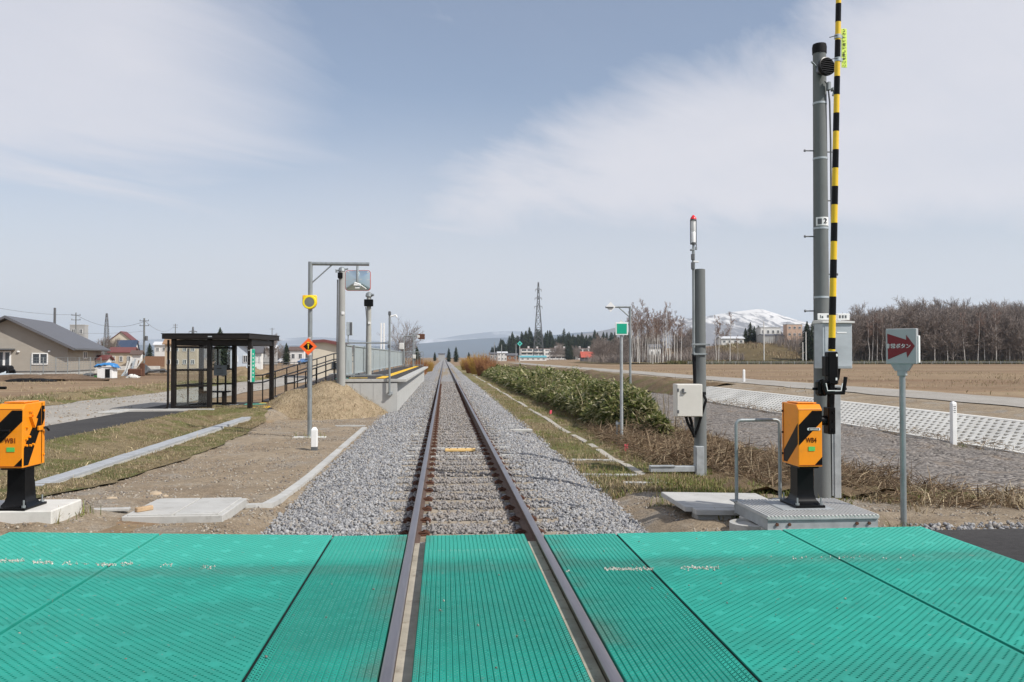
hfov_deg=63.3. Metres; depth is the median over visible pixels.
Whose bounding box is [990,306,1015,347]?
bare tree
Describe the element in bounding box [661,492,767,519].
cover slab
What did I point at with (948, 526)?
roadside stone
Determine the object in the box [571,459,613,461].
edging branch
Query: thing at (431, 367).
shrub
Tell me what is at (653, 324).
birch tree
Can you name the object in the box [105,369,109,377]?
doorway
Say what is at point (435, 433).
sleeper
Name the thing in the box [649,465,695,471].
cable tray
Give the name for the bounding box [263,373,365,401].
ramp
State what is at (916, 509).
bank grass
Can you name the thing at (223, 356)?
conifer
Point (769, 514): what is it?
metal deck
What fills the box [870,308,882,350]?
bare tree
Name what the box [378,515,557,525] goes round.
sleeper
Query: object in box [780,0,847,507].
crossing barrier
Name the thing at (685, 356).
undergrowth
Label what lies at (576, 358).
apartment block
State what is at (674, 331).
birch tree
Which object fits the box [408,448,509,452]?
sleeper
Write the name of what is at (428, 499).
sleeper
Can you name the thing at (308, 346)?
diamond sign
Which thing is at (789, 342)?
undergrowth
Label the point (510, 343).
conifer
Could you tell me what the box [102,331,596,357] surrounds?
blue hills
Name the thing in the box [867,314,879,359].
birch tree
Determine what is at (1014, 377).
field grass
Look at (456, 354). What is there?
conifer
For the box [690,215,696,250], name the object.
warning beacon
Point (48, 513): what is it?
base slab
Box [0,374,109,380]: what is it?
soil heap
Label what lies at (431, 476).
sleeper
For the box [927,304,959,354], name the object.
bare tree
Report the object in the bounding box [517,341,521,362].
diamond board
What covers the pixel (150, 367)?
wall
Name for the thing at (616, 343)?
bare tree
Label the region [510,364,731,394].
canal bank
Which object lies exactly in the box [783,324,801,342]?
pink block
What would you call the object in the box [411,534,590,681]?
ribbed panel
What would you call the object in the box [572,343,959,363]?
hillside
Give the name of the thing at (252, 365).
station sign
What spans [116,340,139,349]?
blue roofed house
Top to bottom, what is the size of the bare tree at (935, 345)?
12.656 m
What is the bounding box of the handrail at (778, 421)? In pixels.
[730,418,781,501]
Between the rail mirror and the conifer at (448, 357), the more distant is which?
the conifer at (448, 357)
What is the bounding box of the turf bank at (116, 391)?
[0,375,278,405]
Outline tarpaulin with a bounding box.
[94,362,120,368]
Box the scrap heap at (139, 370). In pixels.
[121,357,144,375]
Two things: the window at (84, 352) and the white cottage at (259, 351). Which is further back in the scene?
the white cottage at (259, 351)
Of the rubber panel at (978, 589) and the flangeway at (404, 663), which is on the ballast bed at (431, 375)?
the flangeway at (404, 663)
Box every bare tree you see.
[96,335,112,354]
[106,338,120,354]
[204,349,213,361]
[265,333,281,356]
[376,314,423,365]
[549,348,555,359]
[552,344,563,359]
[555,341,564,359]
[571,345,577,359]
[588,334,613,357]
[591,341,607,358]
[597,340,616,356]
[607,338,616,356]
[613,336,631,355]
[613,337,628,355]
[631,335,641,356]
[633,342,646,355]
[640,333,654,353]
[650,332,668,353]
[661,344,670,355]
[669,333,687,352]
[673,330,691,351]
[686,327,691,346]
[842,303,867,320]
[851,313,883,360]
[851,316,868,360]
[852,321,872,355]
[857,313,900,357]
[858,323,879,358]
[861,306,908,354]
[863,308,885,317]
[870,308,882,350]
[878,311,905,350]
[883,305,905,321]
[887,303,910,317]
[893,296,920,305]
[894,303,920,327]
[898,300,923,312]
[898,305,941,354]
[914,296,946,312]
[915,313,941,359]
[918,304,939,320]
[919,318,948,356]
[920,306,960,359]
[920,309,955,360]
[922,307,955,326]
[926,297,952,313]
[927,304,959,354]
[936,317,973,361]
[941,302,968,357]
[944,296,970,307]
[946,313,971,355]
[952,315,989,360]
[956,304,985,354]
[958,306,987,351]
[959,305,990,356]
[962,321,992,358]
[970,310,1002,360]
[977,312,1009,360]
[980,299,1014,349]
[986,314,1023,360]
[987,310,1017,360]
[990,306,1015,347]
[997,304,1022,318]
[1001,311,1023,358]
[1003,309,1023,359]
[1003,315,1023,359]
[1013,300,1023,313]
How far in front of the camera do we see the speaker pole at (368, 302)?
33.55 m
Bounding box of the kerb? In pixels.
[119,409,213,411]
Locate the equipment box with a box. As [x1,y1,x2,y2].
[673,384,706,437]
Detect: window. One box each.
[31,353,47,364]
[83,351,87,358]
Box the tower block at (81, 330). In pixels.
[70,325,88,338]
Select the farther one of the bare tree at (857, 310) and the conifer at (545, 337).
the conifer at (545, 337)
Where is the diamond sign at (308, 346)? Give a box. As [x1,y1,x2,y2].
[300,337,316,354]
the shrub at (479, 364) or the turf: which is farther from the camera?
the shrub at (479, 364)
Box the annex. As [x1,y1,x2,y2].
[130,350,144,365]
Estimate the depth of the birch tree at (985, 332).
214.77 m
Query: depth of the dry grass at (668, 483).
11.11 m
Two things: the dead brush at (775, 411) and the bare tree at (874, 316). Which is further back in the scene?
the bare tree at (874, 316)
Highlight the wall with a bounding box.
[111,366,159,369]
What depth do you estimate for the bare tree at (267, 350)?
195.52 m
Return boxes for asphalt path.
[45,411,182,440]
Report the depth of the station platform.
27.88 m
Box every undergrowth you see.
[584,346,744,363]
[769,330,1023,361]
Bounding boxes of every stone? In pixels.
[149,491,161,494]
[908,520,1023,529]
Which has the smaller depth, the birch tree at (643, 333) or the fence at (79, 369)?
the fence at (79, 369)
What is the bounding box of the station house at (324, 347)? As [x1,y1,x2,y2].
[312,339,349,377]
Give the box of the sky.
[0,0,1023,340]
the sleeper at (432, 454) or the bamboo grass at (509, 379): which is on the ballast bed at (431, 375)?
the sleeper at (432, 454)
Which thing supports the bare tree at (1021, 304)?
on the ground at (734, 371)
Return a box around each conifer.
[145,343,153,355]
[213,327,228,367]
[225,346,229,367]
[281,343,290,364]
[410,347,419,363]
[446,349,450,361]
[453,347,459,361]
[497,339,503,351]
[508,334,516,352]
[509,336,517,352]
[520,331,530,347]
[526,327,533,347]
[532,328,541,347]
[540,332,550,347]
[562,335,568,346]
[564,341,568,359]
[566,343,572,359]
[743,328,748,342]
[746,322,754,342]
[752,326,755,342]
[798,322,811,360]
[803,324,813,360]
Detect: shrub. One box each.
[406,358,429,373]
[424,361,434,371]
[458,357,465,369]
[462,355,475,372]
[465,351,492,373]
[472,353,499,375]
[482,362,502,371]
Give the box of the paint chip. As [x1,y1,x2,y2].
[0,555,913,571]
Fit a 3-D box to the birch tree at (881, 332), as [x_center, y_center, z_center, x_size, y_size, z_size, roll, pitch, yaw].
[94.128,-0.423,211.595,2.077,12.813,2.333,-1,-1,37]
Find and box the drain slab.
[98,410,128,413]
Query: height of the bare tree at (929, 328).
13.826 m
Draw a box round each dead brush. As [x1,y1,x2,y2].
[578,411,787,469]
[644,427,993,494]
[706,397,1023,454]
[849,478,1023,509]
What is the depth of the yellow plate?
15.33 m
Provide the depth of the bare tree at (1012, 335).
214.68 m
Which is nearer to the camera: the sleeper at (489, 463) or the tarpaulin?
the sleeper at (489, 463)
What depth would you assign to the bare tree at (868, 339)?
215.48 m
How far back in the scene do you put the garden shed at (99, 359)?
93.81 m
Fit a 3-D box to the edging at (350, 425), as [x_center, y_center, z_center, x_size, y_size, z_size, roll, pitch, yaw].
[-4.437,2.341,22.572,0.880,0.103,0.140,0,-1,-5]
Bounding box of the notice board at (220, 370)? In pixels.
[214,365,227,404]
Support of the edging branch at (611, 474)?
on the ground at (734, 371)
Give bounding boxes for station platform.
[335,366,427,412]
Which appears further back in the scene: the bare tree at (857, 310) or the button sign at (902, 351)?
the bare tree at (857, 310)
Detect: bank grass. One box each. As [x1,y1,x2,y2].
[849,486,1023,513]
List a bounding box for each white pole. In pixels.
[763,321,764,360]
[805,332,806,359]
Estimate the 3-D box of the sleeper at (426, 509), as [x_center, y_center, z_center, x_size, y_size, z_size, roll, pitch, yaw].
[-0.495,1.984,9.484,2.000,0.217,0.250,0,-1,-5]
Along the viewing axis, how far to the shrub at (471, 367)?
91.63 m
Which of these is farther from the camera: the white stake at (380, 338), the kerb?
the white stake at (380, 338)
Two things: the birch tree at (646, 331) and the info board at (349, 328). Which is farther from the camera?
the birch tree at (646, 331)
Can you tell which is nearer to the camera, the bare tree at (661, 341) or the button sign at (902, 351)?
the button sign at (902, 351)
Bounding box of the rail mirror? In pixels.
[345,266,370,290]
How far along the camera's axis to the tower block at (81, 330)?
182.93 m
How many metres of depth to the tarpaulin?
69.00 m
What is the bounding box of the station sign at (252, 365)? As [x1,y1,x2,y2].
[248,349,254,381]
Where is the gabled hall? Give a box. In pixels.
[110,331,138,345]
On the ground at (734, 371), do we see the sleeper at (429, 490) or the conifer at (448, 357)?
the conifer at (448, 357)
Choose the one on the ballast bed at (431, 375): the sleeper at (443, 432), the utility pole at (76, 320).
the sleeper at (443, 432)
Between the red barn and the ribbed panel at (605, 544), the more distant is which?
the red barn
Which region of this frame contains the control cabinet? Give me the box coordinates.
[812,313,854,379]
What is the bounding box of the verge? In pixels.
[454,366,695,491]
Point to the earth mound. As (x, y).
(355, 396)
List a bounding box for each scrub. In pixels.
[664,359,1023,363]
[706,341,811,362]
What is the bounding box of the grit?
[18,528,989,667]
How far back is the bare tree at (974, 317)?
218.01 m
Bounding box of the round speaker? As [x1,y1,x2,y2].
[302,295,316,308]
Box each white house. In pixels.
[153,342,164,364]
[756,327,780,342]
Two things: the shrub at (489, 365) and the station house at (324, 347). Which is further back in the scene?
the shrub at (489, 365)
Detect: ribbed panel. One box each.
[245,535,406,681]
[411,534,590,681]
[544,533,757,681]
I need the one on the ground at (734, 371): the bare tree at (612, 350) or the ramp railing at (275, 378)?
the bare tree at (612, 350)
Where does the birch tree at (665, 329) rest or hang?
on the hillside
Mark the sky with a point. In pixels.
(165, 163)
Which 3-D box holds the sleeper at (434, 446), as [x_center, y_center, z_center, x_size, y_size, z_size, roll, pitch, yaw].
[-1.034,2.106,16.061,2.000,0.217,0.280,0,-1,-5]
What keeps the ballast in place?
on the ballast bed at (431, 375)
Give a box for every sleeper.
[365,548,585,561]
[372,528,571,541]
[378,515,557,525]
[382,504,554,513]
[384,495,543,503]
[388,486,536,494]
[397,479,532,486]
[398,472,527,479]
[400,467,521,472]
[402,461,523,467]
[404,452,513,457]
[404,456,512,461]
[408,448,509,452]
[411,435,497,438]
[411,438,498,441]
[412,444,509,448]
[413,441,505,444]
[415,430,485,432]
[418,425,492,428]
[425,432,495,435]
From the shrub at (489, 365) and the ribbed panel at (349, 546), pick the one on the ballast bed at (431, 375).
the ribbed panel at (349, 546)
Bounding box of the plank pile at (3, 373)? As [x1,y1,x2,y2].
[0,371,18,374]
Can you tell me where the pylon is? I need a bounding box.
[533,283,543,355]
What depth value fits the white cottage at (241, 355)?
117.25 m
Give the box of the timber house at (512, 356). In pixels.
[506,353,517,360]
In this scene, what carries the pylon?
on the ground at (734, 371)
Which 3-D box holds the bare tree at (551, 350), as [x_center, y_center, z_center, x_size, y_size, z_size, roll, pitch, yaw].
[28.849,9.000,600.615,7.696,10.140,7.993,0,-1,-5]
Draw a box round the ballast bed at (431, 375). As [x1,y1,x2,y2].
[260,359,733,681]
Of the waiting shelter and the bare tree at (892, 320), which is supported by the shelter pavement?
the waiting shelter
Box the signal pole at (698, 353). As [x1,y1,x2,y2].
[691,251,709,475]
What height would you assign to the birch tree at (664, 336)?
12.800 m
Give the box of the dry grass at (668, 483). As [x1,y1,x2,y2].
[637,474,985,501]
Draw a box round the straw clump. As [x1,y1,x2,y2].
[861,477,1023,508]
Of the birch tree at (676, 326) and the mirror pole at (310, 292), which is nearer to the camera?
the mirror pole at (310, 292)
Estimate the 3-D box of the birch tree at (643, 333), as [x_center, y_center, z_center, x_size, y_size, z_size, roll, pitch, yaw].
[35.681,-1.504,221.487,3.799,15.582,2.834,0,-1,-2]
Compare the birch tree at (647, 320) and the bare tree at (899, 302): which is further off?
the bare tree at (899, 302)
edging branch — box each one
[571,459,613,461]
[583,473,638,476]
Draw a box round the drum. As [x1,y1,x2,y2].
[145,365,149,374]
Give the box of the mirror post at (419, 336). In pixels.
[399,334,424,366]
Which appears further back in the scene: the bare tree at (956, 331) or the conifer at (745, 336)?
the conifer at (745, 336)
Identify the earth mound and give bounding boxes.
[267,380,387,419]
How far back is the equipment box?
13.09 m
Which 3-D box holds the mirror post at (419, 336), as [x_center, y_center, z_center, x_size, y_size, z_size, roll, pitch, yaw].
[-7.650,0.708,63.528,1.952,2.523,0.234,0,-1,-5]
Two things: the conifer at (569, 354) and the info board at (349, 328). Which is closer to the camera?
the info board at (349, 328)
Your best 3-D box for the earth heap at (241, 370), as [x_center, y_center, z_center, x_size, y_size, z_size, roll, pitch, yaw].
[-20.101,2.391,63.513,4.009,0.937,2.415,0,-1,-5]
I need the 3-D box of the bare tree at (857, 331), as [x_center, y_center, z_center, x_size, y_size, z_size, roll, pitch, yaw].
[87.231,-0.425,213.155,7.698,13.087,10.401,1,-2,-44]
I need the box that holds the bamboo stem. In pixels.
[502,368,687,430]
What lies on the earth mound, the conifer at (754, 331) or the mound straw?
the mound straw
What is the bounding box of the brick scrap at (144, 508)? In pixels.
[135,505,152,512]
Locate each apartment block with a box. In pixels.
[520,345,565,359]
[575,346,589,359]
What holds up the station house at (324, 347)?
on the ground at (734, 371)
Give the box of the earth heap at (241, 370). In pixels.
[222,366,274,377]
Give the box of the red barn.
[579,351,594,360]
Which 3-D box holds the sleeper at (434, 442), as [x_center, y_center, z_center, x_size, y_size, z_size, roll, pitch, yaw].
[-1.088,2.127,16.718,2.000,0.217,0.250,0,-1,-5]
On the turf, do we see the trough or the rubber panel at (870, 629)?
the trough
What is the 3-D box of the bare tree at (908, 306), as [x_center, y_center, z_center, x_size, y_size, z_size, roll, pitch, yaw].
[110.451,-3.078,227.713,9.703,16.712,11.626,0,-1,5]
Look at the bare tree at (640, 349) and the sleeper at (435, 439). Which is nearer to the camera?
the sleeper at (435, 439)
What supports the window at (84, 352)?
in the bungalow
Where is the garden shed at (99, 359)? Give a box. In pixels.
[95,355,114,372]
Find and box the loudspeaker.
[811,57,833,75]
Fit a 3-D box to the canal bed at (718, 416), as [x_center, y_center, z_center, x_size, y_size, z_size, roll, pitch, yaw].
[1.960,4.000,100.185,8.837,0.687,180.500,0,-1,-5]
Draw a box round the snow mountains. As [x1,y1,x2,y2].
[93,331,544,345]
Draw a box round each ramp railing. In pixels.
[253,353,335,401]
[284,361,358,391]
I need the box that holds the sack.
[126,374,139,377]
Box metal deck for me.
[734,498,879,530]
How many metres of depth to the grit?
5.36 m
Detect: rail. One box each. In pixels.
[379,360,443,681]
[445,360,623,681]
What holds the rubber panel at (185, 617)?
on the ground at (734, 371)
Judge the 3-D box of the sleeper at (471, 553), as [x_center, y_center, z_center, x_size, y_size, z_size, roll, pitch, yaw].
[-0.334,1.945,7.511,2.000,0.217,0.250,0,-1,-5]
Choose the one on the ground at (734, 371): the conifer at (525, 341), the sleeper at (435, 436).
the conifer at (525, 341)
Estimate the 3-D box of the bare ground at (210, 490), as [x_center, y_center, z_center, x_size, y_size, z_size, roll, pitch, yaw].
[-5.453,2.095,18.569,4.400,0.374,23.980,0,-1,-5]
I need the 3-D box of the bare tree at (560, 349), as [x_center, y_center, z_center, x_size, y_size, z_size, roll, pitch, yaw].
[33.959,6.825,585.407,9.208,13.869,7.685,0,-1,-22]
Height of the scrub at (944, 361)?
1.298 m
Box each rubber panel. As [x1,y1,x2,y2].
[0,532,158,634]
[0,534,331,681]
[617,530,1023,681]
[783,526,1023,654]
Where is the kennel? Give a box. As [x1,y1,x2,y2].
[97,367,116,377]
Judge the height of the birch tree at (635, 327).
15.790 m
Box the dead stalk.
[0,411,236,488]
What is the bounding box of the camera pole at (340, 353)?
[335,267,347,385]
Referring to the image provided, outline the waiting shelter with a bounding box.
[161,333,278,408]
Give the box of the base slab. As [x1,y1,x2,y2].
[0,499,81,523]
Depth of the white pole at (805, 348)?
211.78 m
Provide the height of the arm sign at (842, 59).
0.400 m
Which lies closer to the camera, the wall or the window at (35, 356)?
the window at (35, 356)
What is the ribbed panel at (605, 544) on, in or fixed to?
on the ballast bed at (431, 375)
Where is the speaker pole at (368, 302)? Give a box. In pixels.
[364,292,373,374]
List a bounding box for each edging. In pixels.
[245,427,366,507]
[335,425,364,426]
[473,375,686,486]
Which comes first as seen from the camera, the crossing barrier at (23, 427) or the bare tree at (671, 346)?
the crossing barrier at (23, 427)
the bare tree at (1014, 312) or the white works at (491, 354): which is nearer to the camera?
the bare tree at (1014, 312)
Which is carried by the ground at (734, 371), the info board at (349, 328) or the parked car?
the parked car
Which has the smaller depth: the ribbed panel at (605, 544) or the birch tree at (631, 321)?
the ribbed panel at (605, 544)
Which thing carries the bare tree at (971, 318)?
on the ground at (734, 371)
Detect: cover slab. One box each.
[121,497,246,523]
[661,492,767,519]
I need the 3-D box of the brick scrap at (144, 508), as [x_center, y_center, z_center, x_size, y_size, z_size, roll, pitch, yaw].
[-3.896,1.776,8.794,0.055,0.050,0.190,-1,-1,34]
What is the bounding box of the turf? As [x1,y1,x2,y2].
[0,404,267,499]
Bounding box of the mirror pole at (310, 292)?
[292,262,368,437]
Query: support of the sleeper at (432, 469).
on the ballast bed at (431, 375)
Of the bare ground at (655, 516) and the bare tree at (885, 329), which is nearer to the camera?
the bare ground at (655, 516)
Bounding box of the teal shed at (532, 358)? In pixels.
[518,356,546,360]
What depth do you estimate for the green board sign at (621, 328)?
17.99 m
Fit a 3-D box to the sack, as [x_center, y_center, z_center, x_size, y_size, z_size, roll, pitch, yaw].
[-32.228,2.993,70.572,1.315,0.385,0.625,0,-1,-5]
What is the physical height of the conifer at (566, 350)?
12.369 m
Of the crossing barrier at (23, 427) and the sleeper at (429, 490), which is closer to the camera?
the crossing barrier at (23, 427)
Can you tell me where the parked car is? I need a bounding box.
[297,359,307,363]
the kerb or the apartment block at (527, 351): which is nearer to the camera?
the kerb
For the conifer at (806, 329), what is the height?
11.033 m
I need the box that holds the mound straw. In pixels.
[264,378,387,419]
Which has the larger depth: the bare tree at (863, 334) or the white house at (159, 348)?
the bare tree at (863, 334)
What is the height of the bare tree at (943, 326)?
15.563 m
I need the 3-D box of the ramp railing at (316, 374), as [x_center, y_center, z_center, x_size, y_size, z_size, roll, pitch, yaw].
[-7.379,1.378,34.170,0.059,1.806,10.757,0,-1,5]
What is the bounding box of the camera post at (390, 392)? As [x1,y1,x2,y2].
[388,311,396,395]
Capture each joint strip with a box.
[242,540,331,681]
[615,535,760,681]
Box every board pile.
[4,378,56,381]
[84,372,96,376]
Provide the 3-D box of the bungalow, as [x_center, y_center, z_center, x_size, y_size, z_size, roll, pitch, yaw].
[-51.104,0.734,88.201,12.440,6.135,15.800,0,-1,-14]
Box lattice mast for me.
[104,313,108,353]
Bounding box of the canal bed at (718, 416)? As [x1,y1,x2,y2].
[647,390,1023,500]
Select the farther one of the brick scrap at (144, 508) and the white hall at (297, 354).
the white hall at (297, 354)
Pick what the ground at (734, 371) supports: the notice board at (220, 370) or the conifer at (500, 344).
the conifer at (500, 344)
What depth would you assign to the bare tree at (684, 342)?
268.97 m
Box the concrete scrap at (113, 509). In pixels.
[94,507,130,511]
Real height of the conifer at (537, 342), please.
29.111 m
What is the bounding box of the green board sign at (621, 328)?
[615,320,627,443]
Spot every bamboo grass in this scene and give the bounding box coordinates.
[481,363,569,393]
[518,365,675,438]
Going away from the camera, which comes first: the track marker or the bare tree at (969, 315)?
the track marker
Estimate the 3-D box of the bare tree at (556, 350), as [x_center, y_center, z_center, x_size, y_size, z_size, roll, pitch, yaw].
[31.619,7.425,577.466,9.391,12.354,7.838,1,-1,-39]
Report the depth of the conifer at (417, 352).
109.13 m
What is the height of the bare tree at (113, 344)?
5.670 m
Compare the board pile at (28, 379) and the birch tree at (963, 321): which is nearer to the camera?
the board pile at (28, 379)
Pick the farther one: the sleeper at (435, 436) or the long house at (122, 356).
the long house at (122, 356)
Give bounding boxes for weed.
[55,432,966,526]
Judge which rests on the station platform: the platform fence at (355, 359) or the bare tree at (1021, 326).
the platform fence at (355, 359)
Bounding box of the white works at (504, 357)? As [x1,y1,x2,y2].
[497,352,507,360]
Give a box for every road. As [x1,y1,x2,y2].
[45,376,319,425]
[516,363,1023,406]
[932,528,1023,562]
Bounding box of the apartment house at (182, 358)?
[162,339,198,368]
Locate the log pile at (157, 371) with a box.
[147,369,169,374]
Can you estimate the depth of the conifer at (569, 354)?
524.16 m
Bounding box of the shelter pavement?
[142,402,271,409]
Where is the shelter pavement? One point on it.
(182, 403)
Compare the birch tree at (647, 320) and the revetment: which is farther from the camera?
the birch tree at (647, 320)
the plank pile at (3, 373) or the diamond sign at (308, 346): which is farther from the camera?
the plank pile at (3, 373)
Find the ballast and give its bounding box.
[260,381,648,559]
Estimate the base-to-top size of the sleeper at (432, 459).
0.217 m
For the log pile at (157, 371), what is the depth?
80.51 m
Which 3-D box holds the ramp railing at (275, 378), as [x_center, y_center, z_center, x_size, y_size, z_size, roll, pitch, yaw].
[-8.544,1.380,34.279,0.059,1.806,10.757,0,-1,5]
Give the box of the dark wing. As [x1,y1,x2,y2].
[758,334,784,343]
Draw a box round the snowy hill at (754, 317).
[571,309,811,347]
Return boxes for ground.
[0,346,1023,532]
[0,409,381,535]
[600,489,1023,532]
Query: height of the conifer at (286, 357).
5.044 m
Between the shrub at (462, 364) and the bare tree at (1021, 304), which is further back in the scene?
the bare tree at (1021, 304)
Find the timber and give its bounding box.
[510,429,531,431]
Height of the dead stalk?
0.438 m
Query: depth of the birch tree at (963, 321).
213.74 m
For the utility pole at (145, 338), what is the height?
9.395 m
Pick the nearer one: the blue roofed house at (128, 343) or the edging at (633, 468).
the edging at (633, 468)
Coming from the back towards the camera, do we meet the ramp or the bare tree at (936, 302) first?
the bare tree at (936, 302)
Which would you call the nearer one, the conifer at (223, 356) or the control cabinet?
the control cabinet
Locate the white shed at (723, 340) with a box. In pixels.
[716,336,744,344]
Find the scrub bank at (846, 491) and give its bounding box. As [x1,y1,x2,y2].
[484,376,976,497]
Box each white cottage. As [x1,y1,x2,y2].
[228,346,247,367]
[253,346,265,369]
[647,344,661,356]
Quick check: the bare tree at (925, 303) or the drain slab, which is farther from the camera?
the bare tree at (925, 303)
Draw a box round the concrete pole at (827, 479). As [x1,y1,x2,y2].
[804,42,840,498]
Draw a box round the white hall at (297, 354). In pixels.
[288,347,304,363]
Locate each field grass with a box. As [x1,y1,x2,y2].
[1,369,306,391]
[624,369,1023,394]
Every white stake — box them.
[380,323,381,370]
[383,323,384,369]
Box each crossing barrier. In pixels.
[0,386,49,510]
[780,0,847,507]
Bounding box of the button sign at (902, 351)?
[886,328,919,526]
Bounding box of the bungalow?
[0,315,110,374]
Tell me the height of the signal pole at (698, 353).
3.955 m
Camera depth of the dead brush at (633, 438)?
16.50 m
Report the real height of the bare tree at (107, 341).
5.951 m
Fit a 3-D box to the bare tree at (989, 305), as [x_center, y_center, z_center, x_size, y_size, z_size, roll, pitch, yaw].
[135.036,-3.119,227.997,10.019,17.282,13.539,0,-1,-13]
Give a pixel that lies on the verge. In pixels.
(544, 421)
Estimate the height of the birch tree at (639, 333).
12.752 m
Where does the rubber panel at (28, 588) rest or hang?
on the ground at (734, 371)
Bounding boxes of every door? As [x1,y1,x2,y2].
[0,351,10,364]
[677,385,701,415]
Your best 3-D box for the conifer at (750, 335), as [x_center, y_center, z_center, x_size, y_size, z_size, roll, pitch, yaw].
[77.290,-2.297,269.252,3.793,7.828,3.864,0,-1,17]
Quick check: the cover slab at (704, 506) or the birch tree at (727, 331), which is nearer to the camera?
the cover slab at (704, 506)
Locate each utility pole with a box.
[53,308,55,323]
[75,313,80,332]
[139,318,148,362]
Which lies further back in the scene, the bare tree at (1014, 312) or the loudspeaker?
the bare tree at (1014, 312)
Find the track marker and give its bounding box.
[311,427,317,450]
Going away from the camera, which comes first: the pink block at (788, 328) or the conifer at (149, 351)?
the conifer at (149, 351)
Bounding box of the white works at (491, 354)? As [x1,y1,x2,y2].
[489,352,496,360]
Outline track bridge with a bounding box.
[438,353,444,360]
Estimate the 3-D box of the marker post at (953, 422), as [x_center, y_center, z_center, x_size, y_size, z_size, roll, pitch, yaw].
[11.577,2.209,21.777,0.130,1.255,0.135,0,-1,-5]
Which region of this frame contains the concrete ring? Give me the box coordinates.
[729,518,760,530]
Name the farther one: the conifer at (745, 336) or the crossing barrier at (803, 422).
the conifer at (745, 336)
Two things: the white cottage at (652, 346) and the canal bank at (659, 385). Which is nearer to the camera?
the canal bank at (659, 385)
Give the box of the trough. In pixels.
[35,417,250,485]
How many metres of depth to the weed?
9.83 m
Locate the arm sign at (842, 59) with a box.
[829,29,846,67]
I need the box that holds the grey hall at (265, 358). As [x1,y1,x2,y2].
[263,345,278,363]
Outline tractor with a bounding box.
[0,365,15,372]
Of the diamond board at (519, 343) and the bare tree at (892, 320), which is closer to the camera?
the bare tree at (892, 320)
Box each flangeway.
[393,543,426,681]
[523,541,605,681]
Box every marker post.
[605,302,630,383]
[950,401,956,444]
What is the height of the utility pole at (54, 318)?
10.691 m
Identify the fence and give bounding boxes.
[30,357,96,375]
[145,356,164,366]
[263,362,312,362]
[345,342,422,378]
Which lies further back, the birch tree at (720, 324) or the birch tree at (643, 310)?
the birch tree at (643, 310)
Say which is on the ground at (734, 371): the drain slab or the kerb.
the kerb
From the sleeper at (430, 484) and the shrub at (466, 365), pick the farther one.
the shrub at (466, 365)
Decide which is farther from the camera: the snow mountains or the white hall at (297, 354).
the snow mountains
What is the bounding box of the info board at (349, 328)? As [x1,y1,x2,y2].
[346,322,352,376]
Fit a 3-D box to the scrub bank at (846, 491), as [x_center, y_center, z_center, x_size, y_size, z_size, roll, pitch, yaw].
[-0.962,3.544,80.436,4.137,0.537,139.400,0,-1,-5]
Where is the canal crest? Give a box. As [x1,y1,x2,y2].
[524,364,1023,419]
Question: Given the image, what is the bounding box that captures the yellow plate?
[445,448,475,451]
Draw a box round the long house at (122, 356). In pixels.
[107,347,138,365]
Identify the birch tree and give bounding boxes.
[625,311,636,361]
[627,302,634,362]
[632,306,642,361]
[632,311,644,363]
[634,312,644,363]
[638,317,644,356]
[639,299,647,363]
[642,313,651,359]
[643,308,651,359]
[644,307,652,361]
[646,316,652,362]
[646,320,653,349]
[648,312,658,363]
[651,317,658,362]
[652,310,660,345]
[656,313,661,361]
[658,316,662,357]
[659,311,665,361]
[660,317,667,361]
[661,313,668,355]
[662,301,673,358]
[664,308,672,359]
[669,310,677,356]
[671,318,684,338]
[677,315,686,350]
[712,315,720,359]
[715,317,722,361]
[724,311,736,361]
[866,319,873,358]
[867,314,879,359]
[873,315,880,359]
[877,314,885,361]
[930,318,941,360]
[958,312,969,360]
[974,312,986,359]
[977,314,988,359]
[990,303,1000,361]
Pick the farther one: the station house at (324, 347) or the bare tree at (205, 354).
the bare tree at (205, 354)
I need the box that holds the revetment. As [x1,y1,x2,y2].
[672,386,1023,453]
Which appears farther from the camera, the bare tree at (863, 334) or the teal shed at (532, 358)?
the teal shed at (532, 358)
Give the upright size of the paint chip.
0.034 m

